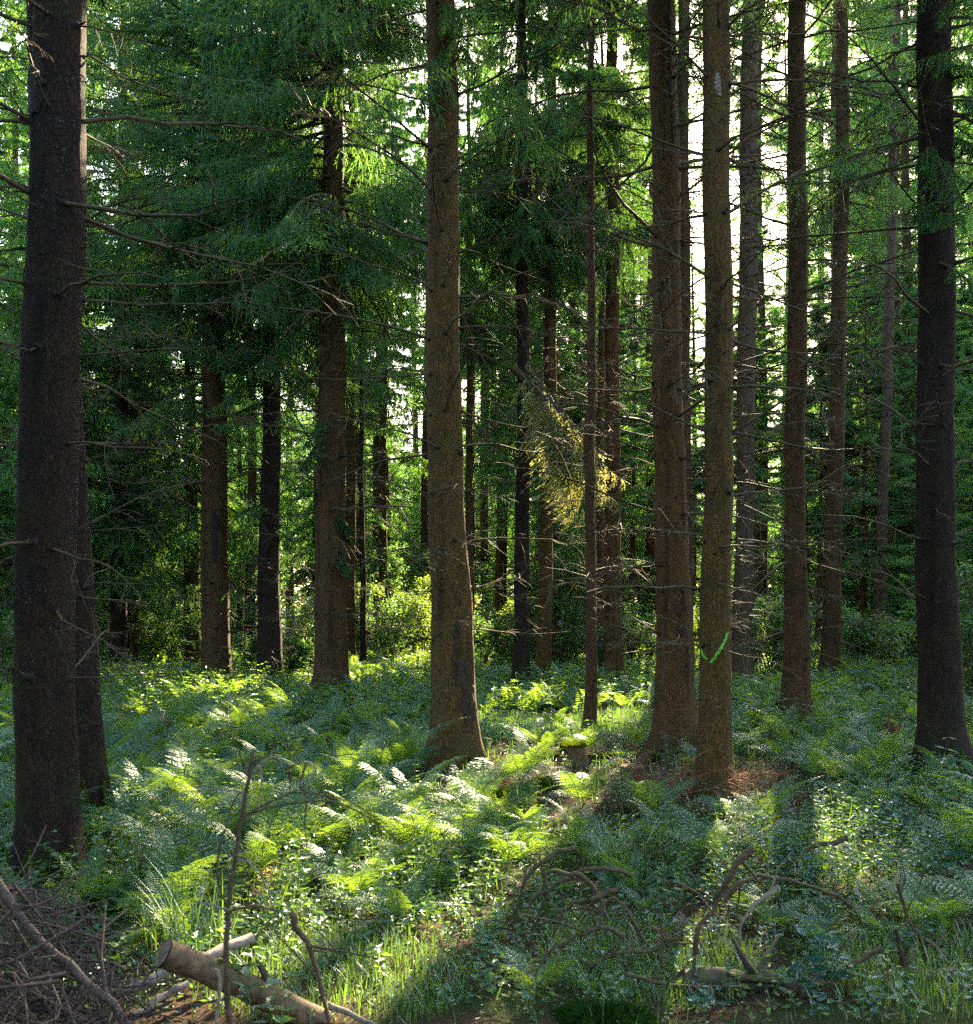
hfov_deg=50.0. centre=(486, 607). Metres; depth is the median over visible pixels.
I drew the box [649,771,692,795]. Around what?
red branch
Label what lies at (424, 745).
fern
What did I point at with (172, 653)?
shrub
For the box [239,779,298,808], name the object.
fern
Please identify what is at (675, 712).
spruce tree
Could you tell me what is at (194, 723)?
fern
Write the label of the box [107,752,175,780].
fern
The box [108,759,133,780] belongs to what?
fern
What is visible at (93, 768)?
spruce tree
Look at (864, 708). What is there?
fern
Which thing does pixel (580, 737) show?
fern
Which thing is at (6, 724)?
fern
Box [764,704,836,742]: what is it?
fern
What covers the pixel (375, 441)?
background spruce
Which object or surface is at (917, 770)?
moss cushion
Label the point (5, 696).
fern
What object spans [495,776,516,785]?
withered fern
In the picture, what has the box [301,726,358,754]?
fern
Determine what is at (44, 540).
spruce tree
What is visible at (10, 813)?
fern
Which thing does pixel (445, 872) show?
fern
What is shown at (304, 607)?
shrub
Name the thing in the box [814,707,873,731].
fern
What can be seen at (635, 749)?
red branch
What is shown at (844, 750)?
fern
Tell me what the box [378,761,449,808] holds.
fern
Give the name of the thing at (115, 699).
fern
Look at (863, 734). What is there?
fern
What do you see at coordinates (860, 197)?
background spruce
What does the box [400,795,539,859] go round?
fern
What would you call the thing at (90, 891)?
fern
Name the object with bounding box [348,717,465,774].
fern
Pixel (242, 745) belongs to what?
fern
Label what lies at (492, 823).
fern
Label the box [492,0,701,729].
spruce tree
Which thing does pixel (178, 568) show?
young spruce
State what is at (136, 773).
fern
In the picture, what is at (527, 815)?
fern
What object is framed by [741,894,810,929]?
fern
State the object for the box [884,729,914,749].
fern
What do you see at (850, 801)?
fern
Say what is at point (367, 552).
background spruce
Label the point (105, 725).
fern
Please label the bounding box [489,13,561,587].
background spruce
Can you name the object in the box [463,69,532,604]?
background spruce
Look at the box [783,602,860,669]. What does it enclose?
shrub
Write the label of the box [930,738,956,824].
seedling
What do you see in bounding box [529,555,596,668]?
shrub
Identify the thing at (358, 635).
shrub
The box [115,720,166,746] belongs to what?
fern
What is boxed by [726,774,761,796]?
red branch
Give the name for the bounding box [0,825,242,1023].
brush pile
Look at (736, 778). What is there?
red branch
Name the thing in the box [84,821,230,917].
fern
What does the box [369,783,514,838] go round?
fern
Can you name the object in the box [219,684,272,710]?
fern
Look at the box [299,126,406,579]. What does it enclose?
background spruce
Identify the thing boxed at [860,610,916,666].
shrub
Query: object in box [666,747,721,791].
red branch
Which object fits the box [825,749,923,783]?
fern
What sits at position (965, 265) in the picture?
background spruce
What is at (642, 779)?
red branch
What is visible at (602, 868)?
fallen branch
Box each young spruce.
[0,285,105,658]
[0,362,101,608]
[0,364,17,685]
[2,307,182,646]
[91,319,184,660]
[108,344,236,645]
[152,399,256,644]
[358,289,514,648]
[388,226,534,646]
[410,334,512,650]
[426,267,557,650]
[473,291,584,657]
[474,300,569,623]
[476,318,585,647]
[493,297,645,603]
[505,315,627,655]
[532,294,655,646]
[557,334,654,662]
[596,270,655,648]
[619,269,699,627]
[620,207,778,634]
[620,337,703,651]
[621,309,732,624]
[622,305,736,605]
[652,301,782,630]
[691,337,772,506]
[694,219,821,610]
[697,301,825,653]
[697,317,822,650]
[730,246,868,607]
[758,248,874,634]
[765,293,898,635]
[768,234,878,624]
[771,302,902,658]
[806,264,916,665]
[810,287,876,602]
[813,235,917,643]
[843,267,971,667]
[878,256,972,672]
[895,314,972,656]
[906,356,972,644]
[955,363,972,686]
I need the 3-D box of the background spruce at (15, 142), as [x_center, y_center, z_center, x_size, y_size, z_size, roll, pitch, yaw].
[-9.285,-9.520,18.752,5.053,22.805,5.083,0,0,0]
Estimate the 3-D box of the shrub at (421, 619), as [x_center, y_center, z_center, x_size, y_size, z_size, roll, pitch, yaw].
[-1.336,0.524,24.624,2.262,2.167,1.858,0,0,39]
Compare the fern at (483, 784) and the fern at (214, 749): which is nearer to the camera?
the fern at (483, 784)
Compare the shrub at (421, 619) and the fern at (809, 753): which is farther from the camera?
the shrub at (421, 619)
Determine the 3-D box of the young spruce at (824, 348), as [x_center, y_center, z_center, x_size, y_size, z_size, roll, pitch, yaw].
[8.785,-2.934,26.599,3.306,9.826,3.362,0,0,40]
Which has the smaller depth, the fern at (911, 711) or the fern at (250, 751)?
the fern at (250, 751)
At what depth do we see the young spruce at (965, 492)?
17.22 m
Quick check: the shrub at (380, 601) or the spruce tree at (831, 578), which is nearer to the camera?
the spruce tree at (831, 578)
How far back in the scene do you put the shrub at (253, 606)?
29.91 m
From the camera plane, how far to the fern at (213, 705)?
14.18 m
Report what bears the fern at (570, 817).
on the ground at (464, 1012)
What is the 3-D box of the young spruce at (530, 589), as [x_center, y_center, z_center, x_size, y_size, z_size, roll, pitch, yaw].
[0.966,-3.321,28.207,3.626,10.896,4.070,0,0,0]
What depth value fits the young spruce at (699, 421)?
32.54 m
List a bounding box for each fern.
[0,686,12,708]
[0,712,13,731]
[0,717,13,731]
[0,724,13,747]
[0,725,14,763]
[0,755,14,812]
[0,762,14,813]
[0,775,14,802]
[0,782,13,832]
[0,785,109,820]
[0,798,84,853]
[0,822,13,854]
[0,859,54,923]
[0,926,67,946]
[30,840,156,910]
[82,764,202,840]
[82,805,134,839]
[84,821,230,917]
[90,807,248,878]
[96,871,210,945]
[101,689,134,722]
[102,701,122,718]
[102,710,125,744]
[103,713,146,738]
[104,707,169,753]
[105,727,148,759]
[106,735,143,765]
[106,735,173,763]
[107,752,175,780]
[108,749,167,769]
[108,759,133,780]
[108,761,156,790]
[110,735,215,773]
[110,766,211,818]
[113,757,174,803]
[115,711,166,737]
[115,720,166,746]
[116,699,146,718]
[118,877,247,936]
[120,696,164,714]
[127,783,223,828]
[134,695,189,719]
[141,715,174,736]
[143,734,177,753]
[144,779,335,877]
[146,741,245,790]
[148,697,214,725]
[148,794,262,852]
[150,775,255,813]
[151,764,211,793]
[152,703,221,729]
[153,692,222,715]
[153,721,218,754]
[157,789,270,841]
[158,725,203,748]
[166,679,219,705]
[166,707,231,733]
[168,689,248,722]
[169,721,260,752]
[174,722,244,765]
[175,754,244,806]
[178,712,245,745]
[181,736,249,756]
[188,861,254,898]
[193,696,237,719]
[194,698,269,732]
[195,764,309,795]
[196,687,228,709]
[197,756,293,788]
[197,780,272,806]
[201,741,270,780]
[202,697,260,736]
[202,771,349,822]
[211,741,289,763]
[216,690,263,723]
[216,708,281,744]
[216,725,285,747]
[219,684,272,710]
[219,712,331,754]
[226,709,301,729]
[226,733,257,753]
[226,738,310,780]
[228,765,293,795]
[230,747,312,782]
[237,696,276,717]
[237,697,282,715]
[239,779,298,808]
[240,701,330,745]
[244,686,318,714]
[261,778,378,850]
[262,686,329,723]
[264,727,321,756]
[265,679,331,719]
[266,752,339,783]
[272,741,347,786]
[272,770,337,796]
[274,721,340,748]
[279,757,350,790]
[279,805,360,838]
[280,734,389,797]
[288,782,348,809]
[288,826,375,871]
[290,761,402,812]
[292,841,418,902]
[293,694,350,727]
[299,753,347,767]
[301,717,345,738]
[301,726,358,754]
[301,772,474,848]
[304,739,357,760]
[308,700,381,734]
[308,737,359,763]
[311,713,370,733]
[315,741,369,781]
[318,690,384,727]
[320,799,439,850]
[320,842,408,887]
[321,732,401,766]
[323,732,428,793]
[325,785,447,827]
[329,723,391,752]
[330,853,380,871]
[332,689,388,724]
[339,876,456,924]
[340,727,441,775]
[340,787,405,830]
[341,725,404,745]
[341,754,470,809]
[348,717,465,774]
[350,704,428,738]
[350,792,478,859]
[355,823,449,869]
[356,740,424,779]
[359,715,416,741]
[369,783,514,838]
[372,697,394,718]
[372,784,465,842]
[373,736,426,751]
[374,702,400,718]
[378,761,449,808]
[380,734,422,757]
[385,697,426,712]
[385,732,427,747]
[389,800,484,859]
[392,795,441,815]
[393,721,427,738]
[395,694,429,715]
[396,753,537,816]
[396,761,501,820]
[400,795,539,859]
[418,698,430,713]
[420,860,466,887]
[425,758,559,829]
[427,805,595,869]
[446,805,586,853]
[453,806,520,842]
[460,860,516,876]
[476,689,498,713]
[478,728,563,781]
[479,714,506,736]
[490,941,578,991]
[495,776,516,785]
[497,717,572,744]
[501,868,549,893]
[502,801,558,838]
[511,767,559,776]
[522,868,583,894]
[528,731,560,750]
[528,751,639,807]
[528,806,611,855]
[532,707,572,724]
[537,713,620,747]
[549,800,598,833]
[569,814,660,865]
[577,768,607,777]
[587,864,639,897]
[602,761,700,813]
[602,848,681,893]
[605,795,654,813]
[606,755,637,764]
[609,719,651,748]
[616,882,671,910]
[624,749,661,766]
[630,796,692,847]
[636,683,653,701]
[640,912,717,947]
[658,779,717,792]
[660,802,751,865]
[664,737,696,766]
[673,871,713,895]
[691,711,755,747]
[697,792,764,815]
[699,775,817,830]
[719,885,781,914]
[724,818,826,862]
[732,704,757,727]
[732,715,778,740]
[732,731,756,747]
[735,687,777,707]
[735,707,777,719]
[736,701,776,715]
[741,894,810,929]
[743,735,806,755]
[752,709,827,737]
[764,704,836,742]
[764,723,815,744]
[774,901,878,943]
[775,750,837,778]
[777,722,842,746]
[779,804,809,814]
[780,738,853,768]
[780,839,852,882]
[783,734,857,754]
[784,716,868,757]
[793,735,870,764]
[799,699,877,731]
[804,739,876,764]
[806,788,890,817]
[808,748,886,784]
[810,779,876,802]
[811,693,852,716]
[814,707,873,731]
[815,697,836,707]
[824,775,907,810]
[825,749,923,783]
[827,711,916,760]
[831,754,918,789]
[833,693,887,715]
[837,725,908,750]
[840,694,901,721]
[840,725,884,743]
[846,698,902,731]
[847,729,887,753]
[848,697,882,713]
[849,901,909,935]
[858,689,891,711]
[859,744,912,769]
[870,732,914,758]
[870,865,972,935]
[878,756,951,789]
[879,694,916,715]
[883,717,915,741]
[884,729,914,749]
[885,703,916,720]
[886,862,972,921]
[891,695,966,722]
[891,770,941,800]
[896,848,946,874]
[900,786,972,828]
[906,869,972,903]
[913,789,972,860]
[916,745,965,775]
[940,861,972,890]
[964,692,972,722]
[965,699,972,719]
[967,721,972,732]
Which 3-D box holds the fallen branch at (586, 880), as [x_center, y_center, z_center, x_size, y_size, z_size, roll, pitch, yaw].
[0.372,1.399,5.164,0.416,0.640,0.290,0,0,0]
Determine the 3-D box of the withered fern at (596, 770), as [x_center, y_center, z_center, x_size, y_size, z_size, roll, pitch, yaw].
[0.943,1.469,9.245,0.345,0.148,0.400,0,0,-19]
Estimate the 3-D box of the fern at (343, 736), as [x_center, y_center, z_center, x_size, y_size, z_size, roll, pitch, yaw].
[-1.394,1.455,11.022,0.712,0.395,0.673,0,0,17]
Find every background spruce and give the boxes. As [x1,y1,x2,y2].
[0,0,95,610]
[0,0,117,556]
[0,0,190,557]
[0,23,29,551]
[0,41,138,562]
[1,165,104,597]
[84,3,299,668]
[84,162,106,456]
[88,13,195,615]
[179,292,312,645]
[200,350,262,623]
[227,335,296,645]
[233,26,307,630]
[236,82,315,638]
[259,78,370,570]
[279,253,369,645]
[298,56,427,652]
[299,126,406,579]
[301,56,421,639]
[302,305,410,596]
[303,53,427,652]
[307,164,409,643]
[363,295,422,624]
[366,49,480,649]
[388,72,464,639]
[407,102,508,530]
[415,29,534,606]
[416,23,535,604]
[418,161,514,593]
[459,5,579,650]
[461,1,645,565]
[461,55,515,576]
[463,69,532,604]
[464,3,637,665]
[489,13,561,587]
[494,21,650,663]
[556,291,652,596]
[558,173,644,512]
[561,132,651,594]
[568,271,645,602]
[596,141,652,591]
[605,0,732,567]
[620,1,702,616]
[621,70,700,601]
[624,118,702,571]
[625,123,648,601]
[625,203,654,601]
[689,112,732,573]
[691,0,849,629]
[691,215,768,576]
[704,14,815,563]
[734,0,828,575]
[765,0,900,559]
[767,8,832,563]
[768,3,868,587]
[806,0,972,595]
[808,0,917,555]
[809,2,916,570]
[810,47,870,588]
[814,0,972,645]
[853,38,911,555]
[856,0,972,570]
[871,1,972,561]
[887,3,972,310]
[954,3,972,360]
[954,21,972,384]
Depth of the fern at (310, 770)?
8.39 m
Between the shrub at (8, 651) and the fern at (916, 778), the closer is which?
the fern at (916, 778)
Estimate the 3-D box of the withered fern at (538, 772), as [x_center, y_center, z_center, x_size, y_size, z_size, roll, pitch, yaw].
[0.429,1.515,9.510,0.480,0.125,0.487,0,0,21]
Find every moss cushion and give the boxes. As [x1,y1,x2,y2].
[63,875,140,913]
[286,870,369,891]
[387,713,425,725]
[473,783,529,802]
[519,775,564,793]
[549,990,660,1023]
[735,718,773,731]
[886,767,949,787]
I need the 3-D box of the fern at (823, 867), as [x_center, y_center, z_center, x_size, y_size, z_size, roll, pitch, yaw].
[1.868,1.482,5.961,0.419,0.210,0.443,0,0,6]
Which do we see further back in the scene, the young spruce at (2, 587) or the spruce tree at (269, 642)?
the young spruce at (2, 587)
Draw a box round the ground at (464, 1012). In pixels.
[0,610,972,1023]
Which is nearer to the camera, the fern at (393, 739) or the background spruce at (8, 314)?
the fern at (393, 739)
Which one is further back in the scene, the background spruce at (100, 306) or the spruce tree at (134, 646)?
the background spruce at (100, 306)
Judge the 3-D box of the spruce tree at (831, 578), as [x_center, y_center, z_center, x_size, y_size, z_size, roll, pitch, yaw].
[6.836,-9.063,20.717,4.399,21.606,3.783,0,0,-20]
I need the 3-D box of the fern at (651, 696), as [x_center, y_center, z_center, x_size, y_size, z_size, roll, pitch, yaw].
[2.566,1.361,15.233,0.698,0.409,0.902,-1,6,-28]
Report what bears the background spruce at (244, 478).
on the ground at (464, 1012)
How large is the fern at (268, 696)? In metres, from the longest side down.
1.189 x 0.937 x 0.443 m
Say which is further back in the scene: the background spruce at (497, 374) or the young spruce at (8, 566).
the background spruce at (497, 374)
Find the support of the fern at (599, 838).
on the ground at (464, 1012)
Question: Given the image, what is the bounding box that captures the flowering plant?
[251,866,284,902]
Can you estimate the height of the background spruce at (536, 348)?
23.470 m
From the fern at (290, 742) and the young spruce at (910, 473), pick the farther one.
the young spruce at (910, 473)
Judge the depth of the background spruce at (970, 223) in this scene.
27.04 m
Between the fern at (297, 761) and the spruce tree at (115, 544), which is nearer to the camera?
the fern at (297, 761)
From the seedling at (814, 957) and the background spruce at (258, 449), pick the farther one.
the background spruce at (258, 449)
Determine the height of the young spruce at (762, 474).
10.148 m
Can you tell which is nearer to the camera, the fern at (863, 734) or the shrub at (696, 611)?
the fern at (863, 734)
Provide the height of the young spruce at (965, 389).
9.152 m
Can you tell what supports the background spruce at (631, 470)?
on the ground at (464, 1012)
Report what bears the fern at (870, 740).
on the ground at (464, 1012)
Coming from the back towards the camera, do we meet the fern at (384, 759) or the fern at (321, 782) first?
the fern at (384, 759)
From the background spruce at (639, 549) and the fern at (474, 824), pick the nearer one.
the fern at (474, 824)
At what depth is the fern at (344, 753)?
9.37 m
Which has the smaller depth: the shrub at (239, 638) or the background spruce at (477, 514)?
the shrub at (239, 638)
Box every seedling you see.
[230,949,299,1023]
[272,837,311,919]
[570,720,593,746]
[658,732,686,762]
[790,911,853,986]
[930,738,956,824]
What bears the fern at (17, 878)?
on the ground at (464, 1012)
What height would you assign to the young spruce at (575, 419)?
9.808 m
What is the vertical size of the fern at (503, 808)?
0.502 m
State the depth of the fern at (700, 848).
6.57 m
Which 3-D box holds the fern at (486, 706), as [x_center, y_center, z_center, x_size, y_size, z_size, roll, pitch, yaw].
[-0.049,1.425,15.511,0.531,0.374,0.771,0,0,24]
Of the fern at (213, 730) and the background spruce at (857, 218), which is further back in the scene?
the background spruce at (857, 218)
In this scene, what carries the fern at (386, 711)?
on the ground at (464, 1012)
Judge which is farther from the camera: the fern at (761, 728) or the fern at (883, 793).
the fern at (761, 728)
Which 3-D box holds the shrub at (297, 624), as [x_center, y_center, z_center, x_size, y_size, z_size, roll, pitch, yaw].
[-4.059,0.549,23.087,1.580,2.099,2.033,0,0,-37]
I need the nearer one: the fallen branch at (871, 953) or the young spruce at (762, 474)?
the fallen branch at (871, 953)
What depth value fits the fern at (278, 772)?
9.38 m
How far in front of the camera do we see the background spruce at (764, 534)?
32.08 m
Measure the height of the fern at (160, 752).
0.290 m
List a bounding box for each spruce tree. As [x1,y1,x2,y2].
[0,0,201,835]
[0,0,236,672]
[0,0,358,885]
[19,0,366,682]
[92,143,183,658]
[130,0,418,691]
[131,4,240,661]
[139,0,512,704]
[240,0,613,770]
[281,53,414,657]
[315,95,405,663]
[402,0,639,692]
[410,1,556,643]
[459,0,880,755]
[461,0,648,683]
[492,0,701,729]
[514,0,702,691]
[524,0,918,800]
[557,20,652,667]
[602,0,786,657]
[638,0,972,733]
[647,0,852,686]
[730,0,972,780]
[734,0,917,681]
[812,0,956,659]
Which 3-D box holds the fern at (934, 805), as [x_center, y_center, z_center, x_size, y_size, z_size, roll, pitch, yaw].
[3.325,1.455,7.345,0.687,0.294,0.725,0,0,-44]
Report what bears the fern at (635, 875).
on the ground at (464, 1012)
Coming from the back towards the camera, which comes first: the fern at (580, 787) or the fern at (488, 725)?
the fern at (488, 725)
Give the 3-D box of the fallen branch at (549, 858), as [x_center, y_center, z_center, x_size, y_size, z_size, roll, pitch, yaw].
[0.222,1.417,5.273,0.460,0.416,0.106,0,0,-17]
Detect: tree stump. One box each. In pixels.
[556,741,589,764]
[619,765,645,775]
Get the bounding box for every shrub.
[0,610,13,690]
[127,614,179,662]
[128,599,200,665]
[181,527,312,649]
[230,631,256,665]
[280,587,314,671]
[281,592,314,644]
[282,634,313,671]
[355,572,431,658]
[355,603,373,658]
[359,521,430,649]
[366,589,428,668]
[397,586,484,654]
[473,608,513,668]
[474,591,534,656]
[494,629,535,659]
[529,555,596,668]
[532,554,644,611]
[557,603,585,666]
[573,622,627,667]
[621,603,655,668]
[622,626,650,660]
[654,605,699,655]
[730,595,821,674]
[731,605,783,674]
[754,590,817,663]
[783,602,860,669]
[842,605,892,666]
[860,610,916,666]
[911,559,972,703]
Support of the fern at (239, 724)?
on the ground at (464, 1012)
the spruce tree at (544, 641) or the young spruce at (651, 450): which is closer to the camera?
the spruce tree at (544, 641)
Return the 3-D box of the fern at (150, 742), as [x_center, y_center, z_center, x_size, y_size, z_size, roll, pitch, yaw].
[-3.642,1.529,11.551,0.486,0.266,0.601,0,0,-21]
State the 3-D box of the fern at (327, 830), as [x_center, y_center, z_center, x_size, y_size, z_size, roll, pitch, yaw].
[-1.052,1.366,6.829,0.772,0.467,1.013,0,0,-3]
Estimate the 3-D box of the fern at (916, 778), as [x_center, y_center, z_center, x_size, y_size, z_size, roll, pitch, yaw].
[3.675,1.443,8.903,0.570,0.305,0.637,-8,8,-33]
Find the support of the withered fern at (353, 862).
on the ground at (464, 1012)
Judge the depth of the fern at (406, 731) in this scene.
11.78 m
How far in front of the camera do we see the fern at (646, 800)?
7.89 m
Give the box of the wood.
[101,387,960,634]
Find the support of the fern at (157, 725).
on the ground at (464, 1012)
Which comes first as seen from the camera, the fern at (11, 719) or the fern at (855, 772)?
the fern at (855, 772)
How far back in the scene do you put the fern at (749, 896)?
5.50 m
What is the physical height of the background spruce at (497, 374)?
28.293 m
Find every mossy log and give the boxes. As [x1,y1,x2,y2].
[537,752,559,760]
[587,750,661,763]
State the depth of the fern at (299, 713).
13.87 m
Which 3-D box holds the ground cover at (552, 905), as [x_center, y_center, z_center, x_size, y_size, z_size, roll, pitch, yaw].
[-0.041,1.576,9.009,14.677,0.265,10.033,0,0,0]
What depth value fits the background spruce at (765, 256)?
41.69 m
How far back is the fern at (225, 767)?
9.17 m
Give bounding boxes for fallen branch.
[257,910,377,1023]
[326,1001,376,1023]
[490,845,574,927]
[517,898,624,963]
[520,827,604,943]
[523,864,632,925]
[539,687,562,709]
[552,888,617,938]
[553,893,655,942]
[559,919,695,973]
[611,915,763,1002]
[624,889,691,964]
[643,834,765,966]
[703,851,791,945]
[721,867,864,929]
[783,835,848,883]
[802,946,883,992]
[886,856,971,970]
[918,862,972,883]
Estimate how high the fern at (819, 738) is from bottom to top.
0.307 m
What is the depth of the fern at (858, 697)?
14.42 m
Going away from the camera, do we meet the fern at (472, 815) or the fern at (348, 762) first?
the fern at (472, 815)
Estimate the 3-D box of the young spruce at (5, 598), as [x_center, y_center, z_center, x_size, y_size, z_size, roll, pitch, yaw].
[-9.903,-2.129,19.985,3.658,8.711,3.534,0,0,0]
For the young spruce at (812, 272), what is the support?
on the ground at (464, 1012)
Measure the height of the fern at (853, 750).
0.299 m
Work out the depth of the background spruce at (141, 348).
35.52 m
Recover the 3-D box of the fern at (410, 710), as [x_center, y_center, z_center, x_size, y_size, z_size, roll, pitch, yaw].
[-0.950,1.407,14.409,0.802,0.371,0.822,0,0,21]
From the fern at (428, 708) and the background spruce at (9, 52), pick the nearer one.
the fern at (428, 708)
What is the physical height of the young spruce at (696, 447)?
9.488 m
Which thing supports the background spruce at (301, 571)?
on the ground at (464, 1012)
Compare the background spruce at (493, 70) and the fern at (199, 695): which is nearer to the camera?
the fern at (199, 695)
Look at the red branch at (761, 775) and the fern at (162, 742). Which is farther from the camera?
the fern at (162, 742)
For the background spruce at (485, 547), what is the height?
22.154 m
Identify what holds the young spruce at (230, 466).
on the ground at (464, 1012)
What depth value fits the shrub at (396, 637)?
25.23 m
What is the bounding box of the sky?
[0,0,970,605]
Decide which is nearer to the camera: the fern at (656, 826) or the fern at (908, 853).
the fern at (908, 853)
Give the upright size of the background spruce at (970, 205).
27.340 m
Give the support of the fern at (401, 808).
on the ground at (464, 1012)
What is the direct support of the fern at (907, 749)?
on the ground at (464, 1012)
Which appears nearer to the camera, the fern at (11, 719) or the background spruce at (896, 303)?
the fern at (11, 719)
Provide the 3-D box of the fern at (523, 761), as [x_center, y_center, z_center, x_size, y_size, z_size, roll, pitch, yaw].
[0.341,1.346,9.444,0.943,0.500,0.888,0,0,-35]
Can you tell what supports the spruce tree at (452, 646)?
on the ground at (464, 1012)
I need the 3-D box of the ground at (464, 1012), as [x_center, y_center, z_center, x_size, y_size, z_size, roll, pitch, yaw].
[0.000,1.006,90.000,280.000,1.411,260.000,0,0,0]
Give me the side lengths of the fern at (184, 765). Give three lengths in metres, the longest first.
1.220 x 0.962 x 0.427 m
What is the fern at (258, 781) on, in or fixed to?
on the ground at (464, 1012)
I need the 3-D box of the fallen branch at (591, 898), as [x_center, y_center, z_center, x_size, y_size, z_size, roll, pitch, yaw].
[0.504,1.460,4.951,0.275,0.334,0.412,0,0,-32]
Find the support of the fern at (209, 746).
on the ground at (464, 1012)
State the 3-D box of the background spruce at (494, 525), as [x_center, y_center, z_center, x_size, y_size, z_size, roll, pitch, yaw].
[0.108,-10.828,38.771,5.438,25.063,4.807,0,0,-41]
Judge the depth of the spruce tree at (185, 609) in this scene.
25.91 m
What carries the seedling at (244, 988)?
on the ground at (464, 1012)
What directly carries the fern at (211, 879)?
on the ground at (464, 1012)
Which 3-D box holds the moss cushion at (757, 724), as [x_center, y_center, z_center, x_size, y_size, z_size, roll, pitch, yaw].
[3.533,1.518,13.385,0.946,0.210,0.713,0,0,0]
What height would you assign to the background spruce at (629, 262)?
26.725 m
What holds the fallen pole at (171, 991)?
on the ground at (464, 1012)
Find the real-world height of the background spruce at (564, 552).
19.615 m
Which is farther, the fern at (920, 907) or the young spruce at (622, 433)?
the young spruce at (622, 433)
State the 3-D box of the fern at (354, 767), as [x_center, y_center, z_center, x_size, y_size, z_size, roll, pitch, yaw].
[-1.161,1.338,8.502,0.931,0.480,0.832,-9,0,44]
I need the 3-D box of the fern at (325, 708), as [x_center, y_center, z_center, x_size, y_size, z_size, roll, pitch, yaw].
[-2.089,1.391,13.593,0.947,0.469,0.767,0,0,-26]
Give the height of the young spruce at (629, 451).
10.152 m
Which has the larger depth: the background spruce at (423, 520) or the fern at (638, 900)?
the background spruce at (423, 520)
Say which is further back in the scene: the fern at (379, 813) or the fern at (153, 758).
the fern at (153, 758)
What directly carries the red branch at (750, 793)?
on the ground at (464, 1012)
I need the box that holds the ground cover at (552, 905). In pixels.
[0,721,972,1023]
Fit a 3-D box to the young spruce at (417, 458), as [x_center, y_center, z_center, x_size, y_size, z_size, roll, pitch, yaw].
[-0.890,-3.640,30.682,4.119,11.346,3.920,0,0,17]
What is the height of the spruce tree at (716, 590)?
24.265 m
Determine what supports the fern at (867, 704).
on the ground at (464, 1012)
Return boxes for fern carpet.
[0,643,972,838]
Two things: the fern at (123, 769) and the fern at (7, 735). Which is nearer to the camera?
the fern at (123, 769)
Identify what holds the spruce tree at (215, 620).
on the ground at (464, 1012)
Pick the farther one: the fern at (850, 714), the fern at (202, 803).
the fern at (850, 714)
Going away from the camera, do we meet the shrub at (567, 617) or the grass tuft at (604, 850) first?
the grass tuft at (604, 850)
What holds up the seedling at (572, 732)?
on the ground at (464, 1012)
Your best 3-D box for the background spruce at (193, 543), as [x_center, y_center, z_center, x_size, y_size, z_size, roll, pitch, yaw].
[-7.056,-9.624,25.072,5.143,22.782,5.152,0,0,27]
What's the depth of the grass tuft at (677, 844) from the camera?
6.58 m
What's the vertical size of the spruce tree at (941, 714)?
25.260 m
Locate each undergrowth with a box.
[0,634,972,1020]
[686,739,972,1014]
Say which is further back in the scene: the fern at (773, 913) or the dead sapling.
the fern at (773, 913)
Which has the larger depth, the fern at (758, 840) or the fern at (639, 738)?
the fern at (639, 738)
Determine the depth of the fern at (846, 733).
10.93 m
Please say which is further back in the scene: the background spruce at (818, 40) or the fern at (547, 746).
the background spruce at (818, 40)
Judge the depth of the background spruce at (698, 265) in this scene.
52.65 m
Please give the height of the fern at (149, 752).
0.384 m
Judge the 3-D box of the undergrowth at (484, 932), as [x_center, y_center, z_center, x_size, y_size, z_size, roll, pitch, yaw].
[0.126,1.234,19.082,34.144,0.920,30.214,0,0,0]
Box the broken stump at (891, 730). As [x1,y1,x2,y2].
[887,711,900,753]
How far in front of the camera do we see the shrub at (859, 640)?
23.66 m
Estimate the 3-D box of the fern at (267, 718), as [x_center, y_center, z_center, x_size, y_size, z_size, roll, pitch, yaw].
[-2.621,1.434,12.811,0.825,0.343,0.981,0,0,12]
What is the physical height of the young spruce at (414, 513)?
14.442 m
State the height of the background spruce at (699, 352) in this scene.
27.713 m
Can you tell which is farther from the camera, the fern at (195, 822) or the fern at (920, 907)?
the fern at (195, 822)
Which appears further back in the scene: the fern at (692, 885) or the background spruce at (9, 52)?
the background spruce at (9, 52)
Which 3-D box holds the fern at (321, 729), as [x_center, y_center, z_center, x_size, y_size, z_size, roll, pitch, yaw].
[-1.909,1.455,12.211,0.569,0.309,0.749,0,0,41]
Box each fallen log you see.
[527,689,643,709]
[673,928,972,995]
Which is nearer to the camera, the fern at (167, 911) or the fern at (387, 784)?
the fern at (167, 911)
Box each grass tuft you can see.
[130,844,239,974]
[568,817,662,885]
[638,816,707,873]
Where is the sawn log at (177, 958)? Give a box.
[155,939,334,1023]
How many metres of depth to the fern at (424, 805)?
7.83 m
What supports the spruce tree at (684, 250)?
on the ground at (464, 1012)
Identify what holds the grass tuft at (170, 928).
on the ground at (464, 1012)
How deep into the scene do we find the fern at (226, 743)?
10.92 m
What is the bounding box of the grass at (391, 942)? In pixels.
[1,642,972,1023]
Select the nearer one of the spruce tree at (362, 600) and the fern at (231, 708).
the fern at (231, 708)
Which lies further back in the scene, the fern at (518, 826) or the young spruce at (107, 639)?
the young spruce at (107, 639)
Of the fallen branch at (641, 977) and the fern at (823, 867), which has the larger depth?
the fern at (823, 867)
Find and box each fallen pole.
[0,878,133,1023]
[111,933,254,999]
[130,981,189,1018]
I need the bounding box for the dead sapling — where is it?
[182,730,410,1023]
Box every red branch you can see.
[600,732,661,770]
[604,767,690,793]
[610,766,659,781]
[641,770,695,791]
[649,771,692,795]
[651,790,683,806]
[661,754,733,796]
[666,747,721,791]
[682,752,793,799]
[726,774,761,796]
[737,759,798,784]
[737,791,776,803]
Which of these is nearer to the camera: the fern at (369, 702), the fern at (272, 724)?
the fern at (272, 724)

